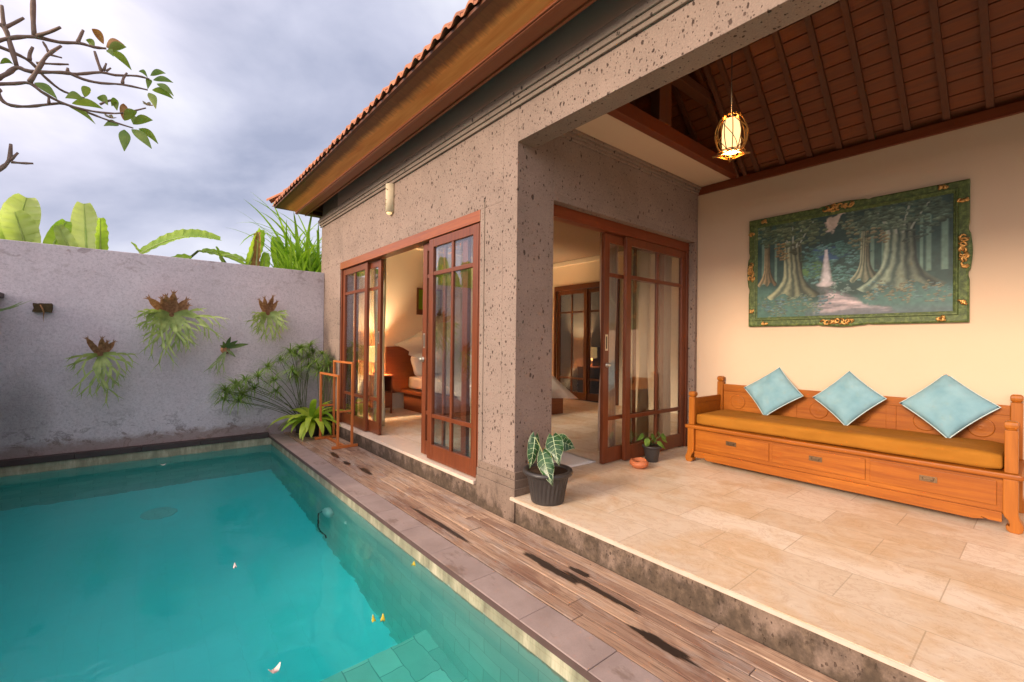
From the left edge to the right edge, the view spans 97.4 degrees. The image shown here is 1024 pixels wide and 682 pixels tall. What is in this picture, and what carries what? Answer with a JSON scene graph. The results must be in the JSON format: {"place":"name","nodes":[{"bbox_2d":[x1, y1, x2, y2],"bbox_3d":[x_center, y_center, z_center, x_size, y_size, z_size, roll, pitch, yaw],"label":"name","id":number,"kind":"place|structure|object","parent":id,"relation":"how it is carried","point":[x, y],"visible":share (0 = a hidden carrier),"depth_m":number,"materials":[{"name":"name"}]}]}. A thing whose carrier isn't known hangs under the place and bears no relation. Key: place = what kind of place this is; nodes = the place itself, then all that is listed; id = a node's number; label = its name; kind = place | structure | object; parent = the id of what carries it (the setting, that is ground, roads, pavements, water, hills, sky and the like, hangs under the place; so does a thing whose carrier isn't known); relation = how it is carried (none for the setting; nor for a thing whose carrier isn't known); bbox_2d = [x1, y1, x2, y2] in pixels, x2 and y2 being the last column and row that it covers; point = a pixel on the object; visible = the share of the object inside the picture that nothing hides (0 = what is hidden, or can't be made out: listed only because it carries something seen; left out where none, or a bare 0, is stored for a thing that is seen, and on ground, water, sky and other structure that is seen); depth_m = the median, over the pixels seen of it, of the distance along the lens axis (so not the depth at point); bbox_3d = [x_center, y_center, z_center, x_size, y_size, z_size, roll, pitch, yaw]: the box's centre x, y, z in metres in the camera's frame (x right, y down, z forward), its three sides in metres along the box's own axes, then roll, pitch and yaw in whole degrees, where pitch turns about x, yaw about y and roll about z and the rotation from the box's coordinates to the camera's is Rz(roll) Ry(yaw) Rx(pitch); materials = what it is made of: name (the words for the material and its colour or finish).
{"place":"outdoors","nodes":[
{"label":"outdoors","id":0,"kind":"place"},
{"bbox_2d":[0,0,468,266],"label":"sky","id":1,"kind":"structure","parent":0,"point":[260,89],"materials":[{"name":"grey"}]},
{"bbox_2d":[0,444,567,681],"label":"pool water","id":2,"kind":"structure","parent":0,"point":[121,572],"depth_m":2.80,"materials":[{"name":"teal liquid"}]},
{"bbox_2d":[268,662,280,672],"bbox_3d":[-1.114,1.534,2.107,0.056,0.028,0.037,1,0,-40],"label":"floating petal","id":3,"kind":"object","parent":2,"relation":"on","point":[277,667],"visible":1,"depth_m":2.11,"materials":[{"name":"white plant"}]},
{"bbox_2d":[560,287,600,402],"bbox_3d":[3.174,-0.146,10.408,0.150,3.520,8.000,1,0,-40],"label":"door","id":4,"kind":"structure","parent":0,"point":[578,337],"depth_m":11.99,"materials":[{"name":"brown wood"}]},
{"label":"ground","id":5,"kind":"structure","parent":0,"visible":0},
{"bbox_2d":[0,193,40,242],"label":"banana plant","id":6,"kind":"object","parent":5,"relation":"on","point":[20,217],"visible":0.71,"depth_m":5.96,"materials":[{"name":"green plant"}]},
{"bbox_2d":[43,201,108,249],"bbox_3d":[-6.160,-0.253,6.354,0.695,3.483,0.384,1,0,-29],"label":"banana plant","id":7,"kind":"object","parent":5,"relation":"on","point":[85,227],"visible":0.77,"depth_m":6.39,"materials":[{"name":"green plant"}]},
{"bbox_2d":[0,0,173,171],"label":"plumeria tree","id":8,"kind":"object","parent":5,"relation":"on","point":[114,46],"visible":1,"depth_m":2.68,"materials":[{"name":"green plant"}]},
{"bbox_2d":[0,239,323,459],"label":"boundary wall","id":9,"kind":"structure","parent":5,"relation":"on","point":[93,295],"depth_m":5.78,"materials":[{"name":"grey paint"}]},
{"bbox_2d":[32,303,52,320],"bbox_3d":[-5.464,-0.331,5.232,0.166,0.227,0.068,1,0,-40],"label":"mounted bark plaque","id":10,"kind":"object","parent":9,"relation":"attached to","point":[43,307],"visible":1,"depth_m":5.23,"materials":[{"name":"brown wood"}]},
{"bbox_2d":[64,336,138,405],"bbox_3d":[-4.946,0.371,5.441,0.679,0.871,0.411,1,0,-40],"label":"staghorn fern","id":11,"kind":"object","parent":9,"relation":"attached to","point":[101,351],"visible":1,"depth_m":5.45,"materials":[{"name":"green plant"}]},
{"bbox_2d":[132,290,227,371],"bbox_3d":[-4.293,-0.133,5.894,1.032,1.056,0.510,1,0,-32],"label":"staghorn fern","id":12,"kind":"object","parent":9,"relation":"attached to","point":[166,312],"visible":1,"depth_m":5.86,"materials":[{"name":"green plant"}]},
{"bbox_2d":[203,337,247,376],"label":"bird nest fern","id":13,"kind":"object","parent":9,"relation":"attached to","point":[226,348],"visible":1,"depth_m":6.33,"materials":[{"name":"green plant"}]},
{"bbox_2d":[243,295,289,342],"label":"staghorn fern","id":14,"kind":"object","parent":9,"relation":"attached to","point":[269,313],"visible":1,"depth_m":6.62,"materials":[{"name":"green plant"}]},
{"bbox_2d":[131,229,244,264],"bbox_3d":[-5.089,-0.143,7.121,1.550,3.295,0.463,1,0,-36],"label":"banana plant","id":15,"kind":"object","parent":5,"relation":"on","point":[166,238],"visible":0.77,"depth_m":7.06,"materials":[{"name":"green plant"}]},
{"bbox_2d":[216,228,269,266],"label":"banana plant","id":16,"kind":"object","parent":5,"relation":"on","point":[254,253],"visible":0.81,"depth_m":7.70,"materials":[{"name":"green plant"}]},
{"bbox_2d":[270,236,289,268],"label":"banana plant","id":17,"kind":"object","parent":5,"relation":"on","point":[272,247],"visible":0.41,"depth_m":7.97,"materials":[{"name":"green plant"}]},
{"bbox_2d":[230,195,360,281],"bbox_3d":[-3.706,-0.502,7.981,2.357,4.051,2.303,1,0,-40],"label":"reed clump","id":18,"kind":"object","parent":5,"relation":"on","point":[303,259],"visible":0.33,"depth_m":7.67,"materials":[{"name":"green plant"}]},
{"bbox_2d":[266,0,1023,522],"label":"villa","id":19,"kind":"object","parent":5,"relation":"on","point":[530,148],"visible":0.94,"depth_m":4.04,"materials":[{"name":"stone"}]},
{"bbox_2d":[341,262,369,430],"bbox_3d":[-2.215,0.074,6.343,0.038,2.250,0.920,1,0,-40],"label":"sliding door","id":20,"kind":"structure","parent":19,"relation":"in","point":[358,422],"depth_m":6.32,"materials":[{"name":"red wood"}]},
{"bbox_2d":[353,259,383,434],"bbox_3d":[-1.967,0.075,6.107,0.042,2.250,0.920,1,0,-40],"label":"sliding door","id":21,"kind":"structure","parent":19,"relation":"in","point":[375,427],"depth_m":5.77,"materials":[{"name":"red wood"}]},
{"bbox_2d":[373,258,385,425],"bbox_3d":[-1.903,0.005,6.456,0.060,2.380,0.344,1,0,-42],"label":"curtain","id":22,"kind":"object","parent":19,"relation":"hanging from","point":[375,333],"visible":0.41,"depth_m":6.47,"materials":[{"name":"beige fabric"}]},
{"bbox_2d":[368,374,393,413],"bbox_3d":[-2.257,0.892,7.641,0.320,0.649,0.450,1,0,-40],"label":"nightstand","id":23,"kind":"object","parent":19,"relation":"on","point":[388,380],"visible":0.33,"depth_m":7.56,"materials":[{"name":"brown wood"}]},
{"bbox_2d":[369,346,374,374],"bbox_3d":[-2.288,0.327,7.581,0.180,0.480,0.180,1,0,-40],"label":"table lamp","id":24,"kind":"object","parent":23,"relation":"on","point":[371,353],"visible":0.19,"depth_m":7.51,"materials":[{"name":"yellow fabric"}]},
{"bbox_2d":[385,183,394,214],"bbox_3d":[-1.457,-1.673,5.316,0.084,0.358,0.124,1,0,-40],"label":"wall sconce","id":25,"kind":"object","parent":19,"relation":"attached to","point":[389,199],"depth_m":5.28,"materials":[{"name":"beige glass"}]},
{"bbox_2d":[416,288,441,315],"bbox_3d":[-1.569,-0.740,8.536,0.520,0.500,0.038,1,0,-40],"label":"green picture","id":26,"kind":"object","parent":19,"relation":"attached to","point":[419,309],"visible":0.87,"depth_m":8.43,"materials":[{"name":"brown wood"}]},
{"bbox_2d":[419,237,470,456],"bbox_3d":[-0.698,0.081,4.522,0.085,2.250,0.860,1,0,-40],"label":"sliding door","id":27,"kind":"structure","parent":19,"relation":"in","point":[466,292],"depth_m":4.52,"materials":[{"name":"red wood"}]},
{"bbox_2d":[427,223,478,477],"bbox_3d":[-0.573,0.081,4.320,0.040,2.250,0.881,1,0,-40],"label":"sliding door","id":28,"kind":"structure","parent":19,"relation":"in","point":[465,464],"depth_m":4.31,"materials":[{"name":"red wood"}]},
{"bbox_2d":[470,241,472,456],"bbox_3d":[-0.340,0.012,4.568,0.245,2.380,0.063,0,0,44],"label":"curtain","id":29,"kind":"object","parent":19,"relation":"hanging from","point":[471,330],"visible":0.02,"depth_m":4.64,"materials":[{"name":"beige fabric"}]},
{"bbox_2d":[385,344,567,422],"bbox_3d":[-0.557,0.653,7.929,2.580,1.169,2.170,1,0,-40],"label":"bed","id":30,"kind":"object","parent":19,"relation":"on","point":[398,365],"visible":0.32,"depth_m":7.98,"materials":[{"name":"brown wood"}]},
{"bbox_2d":[409,373,556,397],"bbox_3d":[-0.545,0.754,7.978,1.871,0.265,2.003,1,0,-40],"label":"bed mattress","id":31,"kind":"object","parent":30,"relation":"on","point":[415,382],"visible":0.27,"depth_m":7.48,"materials":[{"name":"white fabric"}]},
{"bbox_2d":[411,352,441,375],"bbox_3d":[-1.499,0.411,8.166,0.649,0.407,0.172,-6,-18,-36],"label":"pillow","id":32,"kind":"object","parent":31,"relation":"on","point":[416,365],"visible":0.41,"depth_m":7.98,"materials":[{"name":"white fabric"}]},
{"bbox_2d":[435,350,461,374],"bbox_3d":[-1.133,0.415,8.298,0.174,0.410,0.648,-25,-30,33],"label":"pillow","id":33,"kind":"object","parent":31,"relation":"on","point":[457,364],"visible":0.59,"depth_m":8.17,"materials":[{"name":"white fabric"}]},
{"bbox_2d":[470,352,471,372],"bbox_3d":[-0.656,0.423,8.869,0.645,0.415,0.172,1,-22,-40],"label":"pillow","id":34,"kind":"object","parent":31,"relation":"on","point":[470,362],"visible":0.04,"depth_m":8.66,"materials":[{"name":"white fabric"}]},
{"bbox_2d":[556,289,587,399],"bbox_3d":[1.318,0.071,9.910,0.040,2.376,0.878,1,0,-40],"label":"sliding door","id":35,"kind":"structure","parent":19,"relation":"in","point":[575,395],"depth_m":9.89,"materials":[{"name":"brown wood"}]},
{"bbox_2d":[552,451,595,466],"bbox_3d":[0.404,1.223,4.581,0.772,0.013,0.586,1,0,-33],"label":"floor mat","id":36,"kind":"object","parent":19,"relation":"on","point":[570,459],"visible":0.28,"depth_m":4.60,"materials":[{"name":"white fabric"}]},
{"bbox_2d":[587,287,615,401],"bbox_3d":[1.871,0.074,9.307,0.040,2.376,0.838,1,0,-40],"label":"sliding door","id":37,"kind":"structure","parent":19,"relation":"in","point":[592,397],"depth_m":9.55,"materials":[{"name":"brown wood"}]},
{"bbox_2d":[597,232,617,450],"bbox_3d":[1.079,0.006,5.072,0.274,2.430,0.070,1,0,-40],"label":"curtain","id":38,"kind":"object","parent":19,"relation":"hanging from","point":[612,324],"visible":0.48,"depth_m":5.09,"materials":[{"name":"beige fabric"}]},
{"bbox_2d":[630,249,632,441],"bbox_3d":[1.382,0.011,5.325,0.084,2.430,0.048,1,0,-40],"label":"curtain","id":39,"kind":"object","parent":19,"relation":"hanging from","point":[631,346],"visible":0.19,"depth_m":5.33,"materials":[{"name":"beige fabric"}]},
{"bbox_2d":[599,233,663,463],"bbox_3d":[1.323,0.080,4.807,1.075,2.300,0.076,1,0,-40],"label":"sliding door","id":40,"kind":"structure","parent":19,"relation":"in","point":[612,453],"depth_m":4.57,"materials":[{"name":"red wood"}]},
{"bbox_2d":[636,250,649,440],"bbox_3d":[1.597,0.014,5.474,0.204,2.430,0.062,1,0,-40],"label":"curtain","id":41,"kind":"object","parent":19,"relation":"hanging from","point":[642,424],"visible":0.8,"depth_m":5.45,"materials":[{"name":"beige fabric"}]},
{"bbox_2d":[622,236,685,460],"bbox_3d":[1.601,0.083,4.998,1.159,2.303,0.040,1,0,-40],"label":"sliding door","id":42,"kind":"structure","parent":19,"relation":"in","point":[633,450],"depth_m":4.98,"materials":[{"name":"red wood"}]},
{"bbox_2d":[663,255,671,435],"bbox_3d":[1.902,0.018,5.623,0.264,2.430,0.055,1,0,-40],"label":"curtain","id":43,"kind":"object","parent":19,"relation":"hanging from","point":[667,347],"visible":0.45,"depth_m":5.63,"materials":[{"name":"beige fabric"}]},
{"bbox_2d":[712,54,749,161],"bbox_3d":[1.741,-2.361,3.558,0.245,1.798,0.246,1,0,-40],"label":"pendant lantern","id":44,"kind":"object","parent":19,"relation":"hanging from","point":[731,137],"visible":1,"depth_m":3.51,"materials":[{"name":"brown paper"}]},
{"bbox_2d":[747,179,972,326],"bbox_3d":[3.103,-0.724,4.223,0.054,1.176,1.715,1,0,-40],"label":"framed painting","id":45,"kind":"object","parent":19,"relation":"attached to","point":[901,257],"visible":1,"depth_m":4.08,"materials":[{"name":"paint"}]},
{"bbox_2d":[515,503,926,681],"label":"terrace plinth","id":46,"kind":"structure","parent":5,"relation":"on","point":[836,661],"depth_m":2.25,"materials":[{"name":"concrete"}]},
{"bbox_2d":[511,449,1023,681],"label":"terrace floor","id":47,"kind":"structure","parent":46,"relation":"on","point":[936,594],"depth_m":2.62,"materials":[{"name":"beige tile"}]},
{"bbox_2d":[523,432,574,505],"bbox_3d":[0.277,0.963,3.443,0.393,0.518,0.385,1,0,-40],"label":"potted alocasia","id":48,"kind":"object","parent":47,"relation":"on","point":[547,477],"visible":1,"depth_m":3.35,"materials":[{"name":"green plant"}]},
{"bbox_2d":[629,457,648,468],"bbox_3d":[1.244,1.196,4.406,0.204,0.084,0.203,1,0,-40],"label":"terracotta bowl","id":49,"kind":"object","parent":47,"relation":"on","point":[639,463],"visible":1,"depth_m":4.34,"materials":[{"name":"ceramic"}]},
{"bbox_2d":[637,431,666,462],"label":"potted plant","id":50,"kind":"object","parent":47,"relation":"on","point":[651,451],"visible":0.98,"depth_m":4.60,"materials":[{"name":"green plant"}]},
{"bbox_2d":[510,497,940,681],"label":"floor edge","id":51,"kind":"object","parent":47,"relation":"attached to","point":[910,671],"visible":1,"depth_m":2.10,"materials":[{"name":"stone"}]},
{"bbox_2d":[685,376,1023,534],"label":"daybed","id":52,"kind":"object","parent":47,"relation":"on","point":[975,492],"visible":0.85,"depth_m":3.60,"materials":[{"name":"brown wood"}]},
{"bbox_2d":[697,409,1003,468],"bbox_3d":[2.799,0.807,3.997,0.582,0.138,2.150,1,0,-40],"label":"mattress","id":53,"kind":"object","parent":52,"relation":"on","point":[985,454],"visible":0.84,"depth_m":3.62,"materials":[{"name":"fabric"}]},
{"bbox_2d":[744,367,802,414],"bbox_3d":[2.650,0.516,4.580,0.407,0.407,0.146,-38,-53,22],"label":"cushion","id":54,"kind":"object","parent":53,"relation":"on","point":[772,391],"visible":0.99,"depth_m":4.52,"materials":[{"name":"teal fabric"}]},
{"bbox_2d":[813,370,886,425],"bbox_3d":[3.052,0.520,4.087,0.140,0.397,0.397,35,20,-32],"label":"cushion","id":55,"kind":"object","parent":53,"relation":"on","point":[848,397],"visible":1,"depth_m":4.03,"materials":[{"name":"teal fabric"}]},
{"bbox_2d":[900,374,1000,437],"bbox_3d":[3.475,0.512,3.592,0.138,0.417,0.417,39,17,-36],"label":"cushion","id":56,"kind":"object","parent":53,"relation":"on","point":[946,406],"visible":1,"depth_m":3.54,"materials":[{"name":"teal fabric"}]},
{"bbox_3d":[-4.866,0.477,3.848,0.215,2.020,2.969,1,0,-40],"label":"boundary wall","id":57,"kind":"object","parent":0,"visible":0},
{"bbox_2d":[0,300,30,310],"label":"strap leaf plant","id":58,"kind":"object","parent":57,"relation":"attached to","point":[10,307],"visible":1,"depth_m":4.19,"materials":[{"name":"green plant"}]},
{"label":"deck base","id":59,"kind":"structure","parent":0,"visible":0},
{"bbox_2d":[284,431,837,681],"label":"wooden deck","id":60,"kind":"structure","parent":59,"relation":"on","point":[714,651],"depth_m":2.54,"materials":[{"name":"brown wood"}]},
{"bbox_2d":[206,338,325,432],"bbox_3d":[-3.477,0.672,6.477,0.712,1.450,1.684,0,0,43],"label":"papyrus plant","id":61,"kind":"object","parent":60,"relation":"on","point":[241,394],"visible":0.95,"depth_m":6.51,"materials":[{"name":"green plant"}]},
{"bbox_2d":[270,399,340,439],"bbox_3d":[-2.965,1.143,6.653,1.142,0.673,0.981,1,0,-40],"label":"strap leaf fern","id":62,"kind":"object","parent":60,"relation":"on","point":[310,423],"visible":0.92,"depth_m":6.48,"materials":[{"name":"green plant"}]},
{"bbox_2d":[300,350,336,434],"bbox_3d":[-2.862,0.761,6.752,0.536,1.290,0.642,0,0,38],"label":"papyrus plant","id":63,"kind":"object","parent":60,"relation":"on","point":[325,363],"visible":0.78,"depth_m":6.74,"materials":[{"name":"green plant"}]},
{"bbox_2d":[314,360,357,449],"bbox_3d":[-2.430,0.843,6.210,0.337,1.126,0.771,1,0,-40],"label":"towel rack","id":64,"kind":"object","parent":60,"relation":"on","point":[333,435],"visible":1,"depth_m":5.98,"materials":[{"name":"brown wood"}]},
{"bbox_2d":[360,468,372,474],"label":"puddle","id":65,"kind":"object","parent":60,"relation":"on","point":[365,470],"visible":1,"depth_m":4.86,"materials":[{"name":"black liquid"}]},
{"bbox_2d":[412,507,467,541],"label":"puddle","id":66,"kind":"object","parent":60,"relation":"on","point":[443,526],"visible":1,"depth_m":3.44,"materials":[{"name":"black liquid"}]},
{"bbox_2d":[523,552,578,583],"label":"puddle","id":67,"kind":"object","parent":60,"relation":"on","point":[546,565],"visible":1,"depth_m":2.81,"materials":[{"name":"black liquid"}]},
{"bbox_2d":[569,566,589,577],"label":"puddle","id":68,"kind":"object","parent":60,"relation":"on","point":[579,572],"visible":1,"depth_m":2.76,"materials":[{"name":"black liquid"}]},
{"bbox_2d":[561,570,638,612],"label":"puddle","id":69,"kind":"object","parent":60,"relation":"on","point":[599,591],"visible":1,"depth_m":2.54,"materials":[{"name":"black liquid"}]},
{"bbox_2d":[626,624,698,666],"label":"puddle","id":70,"kind":"object","parent":60,"relation":"on","point":[660,643],"visible":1,"depth_m":2.10,"materials":[{"name":"black liquid"}]},
{"label":"pool floor","id":71,"kind":"structure","parent":0,"visible":0},
{"bbox_2d":[0,438,588,681],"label":"pool wall","id":72,"kind":"structure","parent":71,"relation":"on","point":[551,660],"depth_m":4.10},
{"bbox_2d":[0,432,268,466],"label":"pool coping","id":73,"kind":"object","parent":72,"relation":"on","point":[74,455],"visible":1,"depth_m":5.65,"materials":[{"name":"stone"}]},
{"bbox_2d":[270,433,662,681],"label":"pool coping","id":74,"kind":"object","parent":72,"relation":"on","point":[599,659],"visible":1,"depth_m":2.55,"materials":[{"name":"grey stone"}]},
{"bbox_2d":[269,435,600,681],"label":"coping edge","id":75,"kind":"object","parent":74,"relation":"attached to","point":[576,667],"visible":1,"depth_m":2.57,"materials":[{"name":"grey stone"}]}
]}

